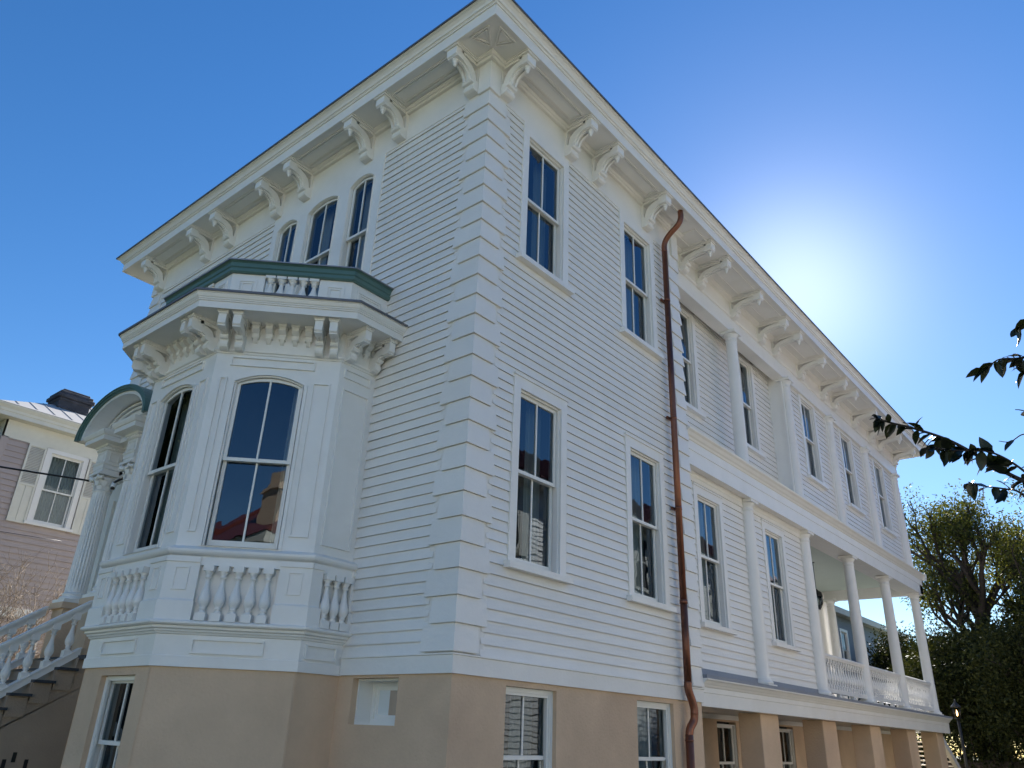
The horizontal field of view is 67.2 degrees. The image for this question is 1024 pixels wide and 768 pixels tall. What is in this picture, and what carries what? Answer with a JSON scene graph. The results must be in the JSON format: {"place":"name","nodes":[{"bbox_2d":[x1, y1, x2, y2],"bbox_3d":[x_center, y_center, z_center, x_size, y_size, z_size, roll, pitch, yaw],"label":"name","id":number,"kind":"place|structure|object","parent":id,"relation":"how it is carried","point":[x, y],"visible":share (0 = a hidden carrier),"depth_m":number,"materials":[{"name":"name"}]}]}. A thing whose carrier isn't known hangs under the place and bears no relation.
{"place":"outdoors","nodes":[
{"label":"outdoors","id":0,"kind":"place"},
{"bbox_2d":[0,389,97,679],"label":"mauve house","id":1,"kind":"structure","parent":0,"point":[38,437],"depth_m":20.59,"materials":[{"name":"paint"}]},
{"bbox_2d":[0,606,43,667],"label":"window","id":2,"kind":"structure","parent":1,"relation":"in","point":[26,610],"depth_m":19.55,"materials":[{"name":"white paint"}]},
{"bbox_2d":[23,448,88,532],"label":"window","id":3,"kind":"structure","parent":1,"relation":"in","point":[55,499],"depth_m":21.05,"materials":[{"name":"white paint"}]},
{"bbox_2d":[0,0,1023,757],"label":"sky","id":4,"kind":"structure","parent":0,"point":[868,155],"materials":[{"name":"blue"}]},
{"bbox_2d":[835,605,917,739],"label":"blue grey house","id":5,"kind":"structure","parent":0,"point":[845,633],"depth_m":40.76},
{"bbox_2d":[838,628,850,659],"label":"window","id":6,"kind":"structure","parent":5,"relation":"in","point":[847,655],"depth_m":40.22,"materials":[{"name":"white paint"}]},
{"bbox_3d":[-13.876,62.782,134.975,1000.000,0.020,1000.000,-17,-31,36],"label":"ground","id":7,"kind":"structure","parent":0,"visible":0},
{"bbox_2d":[0,546,71,679],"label":"bare shrub","id":8,"kind":"object","parent":7,"relation":"on","point":[11,610],"visible":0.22,"depth_m":15.07,"materials":[{"name":"plant"}]},
{"bbox_2d":[0,0,960,767],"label":"white house","id":9,"kind":"structure","parent":7,"relation":"on","point":[498,390],"depth_m":10.38,"materials":[{"name":"paint"}]},
{"bbox_2d":[0,531,58,540],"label":"power cable","id":10,"kind":"object","parent":9,"relation":"attached to","point":[30,536],"visible":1,"depth_m":13.80,"materials":[{"name":"black metal"}]},
{"bbox_2d":[0,466,88,481],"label":"power cable","id":11,"kind":"object","parent":9,"relation":"attached to","point":[43,473],"visible":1,"depth_m":13.09,"materials":[{"name":"black metal"}]},
{"bbox_2d":[85,676,133,767],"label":"window","id":12,"kind":"structure","parent":9,"relation":"in","point":[119,694],"depth_m":8.65,"materials":[{"name":"glass"}]},
{"bbox_2d":[86,675,134,767],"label":"basement window frame","id":13,"kind":"structure","parent":9,"relation":"in","point":[110,678],"depth_m":8.51,"materials":[{"name":"white paint"}]},
{"bbox_2d":[110,477,122,489],"bbox_3d":[-6.736,1.682,13.175,0.110,0.325,0.281,-5,-25,15],"label":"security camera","id":14,"kind":"object","parent":9,"relation":"attached to","point":[113,485],"visible":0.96,"depth_m":13.06,"materials":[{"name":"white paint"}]},
{"bbox_2d":[139,391,191,547],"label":"window","id":15,"kind":"structure","parent":9,"relation":"in","point":[159,480],"depth_m":10.03,"materials":[{"name":"black glass"}]},
{"bbox_2d":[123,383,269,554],"bbox_3d":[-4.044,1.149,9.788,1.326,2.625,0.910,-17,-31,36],"label":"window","id":16,"kind":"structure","parent":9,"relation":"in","point":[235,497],"depth_m":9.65,"materials":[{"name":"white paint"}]},
{"bbox_2d":[201,375,303,549],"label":"window","id":17,"kind":"structure","parent":9,"relation":"in","point":[273,461],"depth_m":9.53,"materials":[{"name":"blue glass"}]},
{"bbox_2d":[266,209,334,295],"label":"window","id":18,"kind":"structure","parent":9,"relation":"in","point":[284,246],"depth_m":13.24,"materials":[{"name":"white paint"}]},
{"bbox_2d":[294,184,369,295],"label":"window","id":19,"kind":"structure","parent":9,"relation":"in","point":[330,204],"depth_m":12.65,"materials":[{"name":"white paint"}]},
{"bbox_2d":[338,173,373,268],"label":"window","id":20,"kind":"structure","parent":9,"relation":"in","point":[349,238],"depth_m":12.01,"materials":[{"name":"white paint"}]},
{"bbox_2d":[503,686,552,767],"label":"window","id":21,"kind":"structure","parent":9,"relation":"in","point":[524,716],"depth_m":8.67,"materials":[{"name":"grey glass"}]},
{"bbox_2d":[506,686,551,767],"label":"basement window frame","id":22,"kind":"structure","parent":9,"relation":"in","point":[516,691],"depth_m":8.52,"materials":[{"name":"white paint"}]},
{"bbox_2d":[502,371,573,584],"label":"window","id":23,"kind":"structure","parent":9,"relation":"in","point":[537,514],"depth_m":9.72,"materials":[{"name":"white paint"}]},
{"bbox_2d":[516,121,574,295],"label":"window","id":24,"kind":"structure","parent":9,"relation":"in","point":[544,216],"depth_m":11.40,"materials":[{"name":"white paint"}]},
{"bbox_2d":[618,208,663,360],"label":"window","id":25,"kind":"structure","parent":9,"relation":"in","point":[638,294],"depth_m":13.13,"materials":[{"name":"white paint"}]},
{"bbox_2d":[623,432,676,612],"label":"window","id":26,"kind":"structure","parent":9,"relation":"in","point":[647,547],"depth_m":11.45,"materials":[{"name":"white paint"}]},
{"bbox_2d":[637,701,671,767],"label":"basement window frame","id":27,"kind":"structure","parent":9,"relation":"in","point":[642,704],"depth_m":10.37,"materials":[{"name":"white paint"}]},
{"bbox_2d":[637,700,672,767],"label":"window","id":28,"kind":"structure","parent":9,"relation":"in","point":[651,729],"depth_m":10.50,"materials":[{"name":"glass"}]},
{"bbox_2d":[679,303,705,418],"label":"window","id":29,"kind":"structure","parent":9,"relation":"in","point":[691,384],"depth_m":15.46,"materials":[{"name":"white paint"}]},
{"bbox_2d":[691,482,737,634],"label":"window","id":30,"kind":"structure","parent":9,"relation":"in","point":[714,598],"depth_m":13.47,"materials":[{"name":"white paint"}]},
{"bbox_2d":[717,721,738,767],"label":"window","id":31,"kind":"structure","parent":9,"relation":"in","point":[727,741],"depth_m":14.51,"materials":[{"name":"glass"}]},
{"bbox_2d":[738,353,765,458],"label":"window","id":32,"kind":"structure","parent":9,"relation":"in","point":[746,368],"depth_m":17.43,"materials":[{"name":"white paint"}]},
{"bbox_2d":[760,518,801,651],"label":"window","id":33,"kind":"structure","parent":9,"relation":"in","point":[780,607],"depth_m":15.41,"materials":[{"name":"white paint"}]},
{"bbox_2d":[779,727,796,767],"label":"window","id":34,"kind":"structure","parent":9,"relation":"in","point":[786,735],"depth_m":16.41,"materials":[{"name":"glass"}]},
{"bbox_2d":[797,393,828,489],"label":"window","id":35,"kind":"structure","parent":9,"relation":"in","point":[812,453],"depth_m":19.18,"materials":[{"name":"white paint"}]},
{"bbox_2d":[812,562,822,609],"bbox_3d":[8.075,5.370,20.501,0.298,1.244,0.298,-17,-31,36],"label":"hanging lantern","id":36,"kind":"object","parent":9,"relation":"hanging from","point":[819,595],"visible":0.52,"depth_m":20.33,"materials":[{"name":"black metal"}]},
{"bbox_2d":[837,428,866,515],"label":"window","id":37,"kind":"structure","parent":9,"relation":"in","point":[848,461],"depth_m":21.15,"materials":[{"name":"white paint"}]},
{"bbox_2d":[871,457,897,537],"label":"window","id":38,"kind":"structure","parent":9,"relation":"in","point":[887,526],"depth_m":23.13,"materials":[{"name":"white paint"}]},
{"bbox_2d":[856,614,973,759],"bbox_3d":[21.800,15.834,38.273,12.223,8.101,7.125,-10,-27,25],"label":"evergreen tree","id":39,"kind":"object","parent":7,"relation":"on","point":[879,657],"visible":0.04,"depth_m":38.94,"materials":[{"name":"green plant"}]},
{"bbox_2d":[870,319,1023,503],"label":"camellia tree","id":40,"kind":"object","parent":7,"relation":"on","point":[998,463],"visible":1,"depth_m":3.03,"materials":[{"name":"green plant"}]},
{"bbox_2d":[882,611,1021,761],"bbox_3d":[18.557,12.907,31.059,6.303,7.166,10.813,-9,-27,24],"label":"evergreen tree","id":41,"kind":"object","parent":7,"relation":"on","point":[949,678],"visible":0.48,"depth_m":29.13,"materials":[{"name":"green plant"}]},
{"bbox_2d":[951,699,968,767],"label":"post lantern","id":42,"kind":"object","parent":7,"relation":"on","point":[954,705],"visible":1,"depth_m":22.06,"materials":[{"name":"black metal"}]},
{"bbox_2d":[899,475,1023,758],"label":"oak tree","id":43,"kind":"object","parent":7,"relation":"on","point":[958,578],"visible":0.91,"depth_m":33.20,"materials":[{"name":"green plant"}]},
{"bbox_2d":[916,716,1023,767],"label":"garden hedge","id":44,"kind":"object","parent":7,"relation":"on","point":[975,761],"visible":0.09,"depth_m":26.86,"materials":[{"name":"green plant"}]},
{"bbox_2d":[947,587,1023,740],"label":"evergreen tree","id":45,"kind":"object","parent":7,"relation":"on","point":[989,635],"visible":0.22,"depth_m":26.65,"materials":[{"name":"green plant"}]},
{"bbox_2d":[953,509,1023,616],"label":"oak tree","id":46,"kind":"object","parent":7,"relation":"on","point":[990,563],"visible":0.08,"depth_m":39.80,"materials":[{"name":"green plant"}]},
{"bbox_2d":[954,613,1023,767],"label":"evergreen tree","id":47,"kind":"object","parent":7,"relation":"on","point":[1005,722],"visible":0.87,"depth_m":25.11,"materials":[{"name":"green plant"}]},
{"bbox_2d":[992,570,1023,630],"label":"evergreen tree","id":48,"kind":"object","parent":7,"relation":"on","point":[1006,609],"visible":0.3,"depth_m":35.41,"materials":[{"name":"green plant"}]}
]}

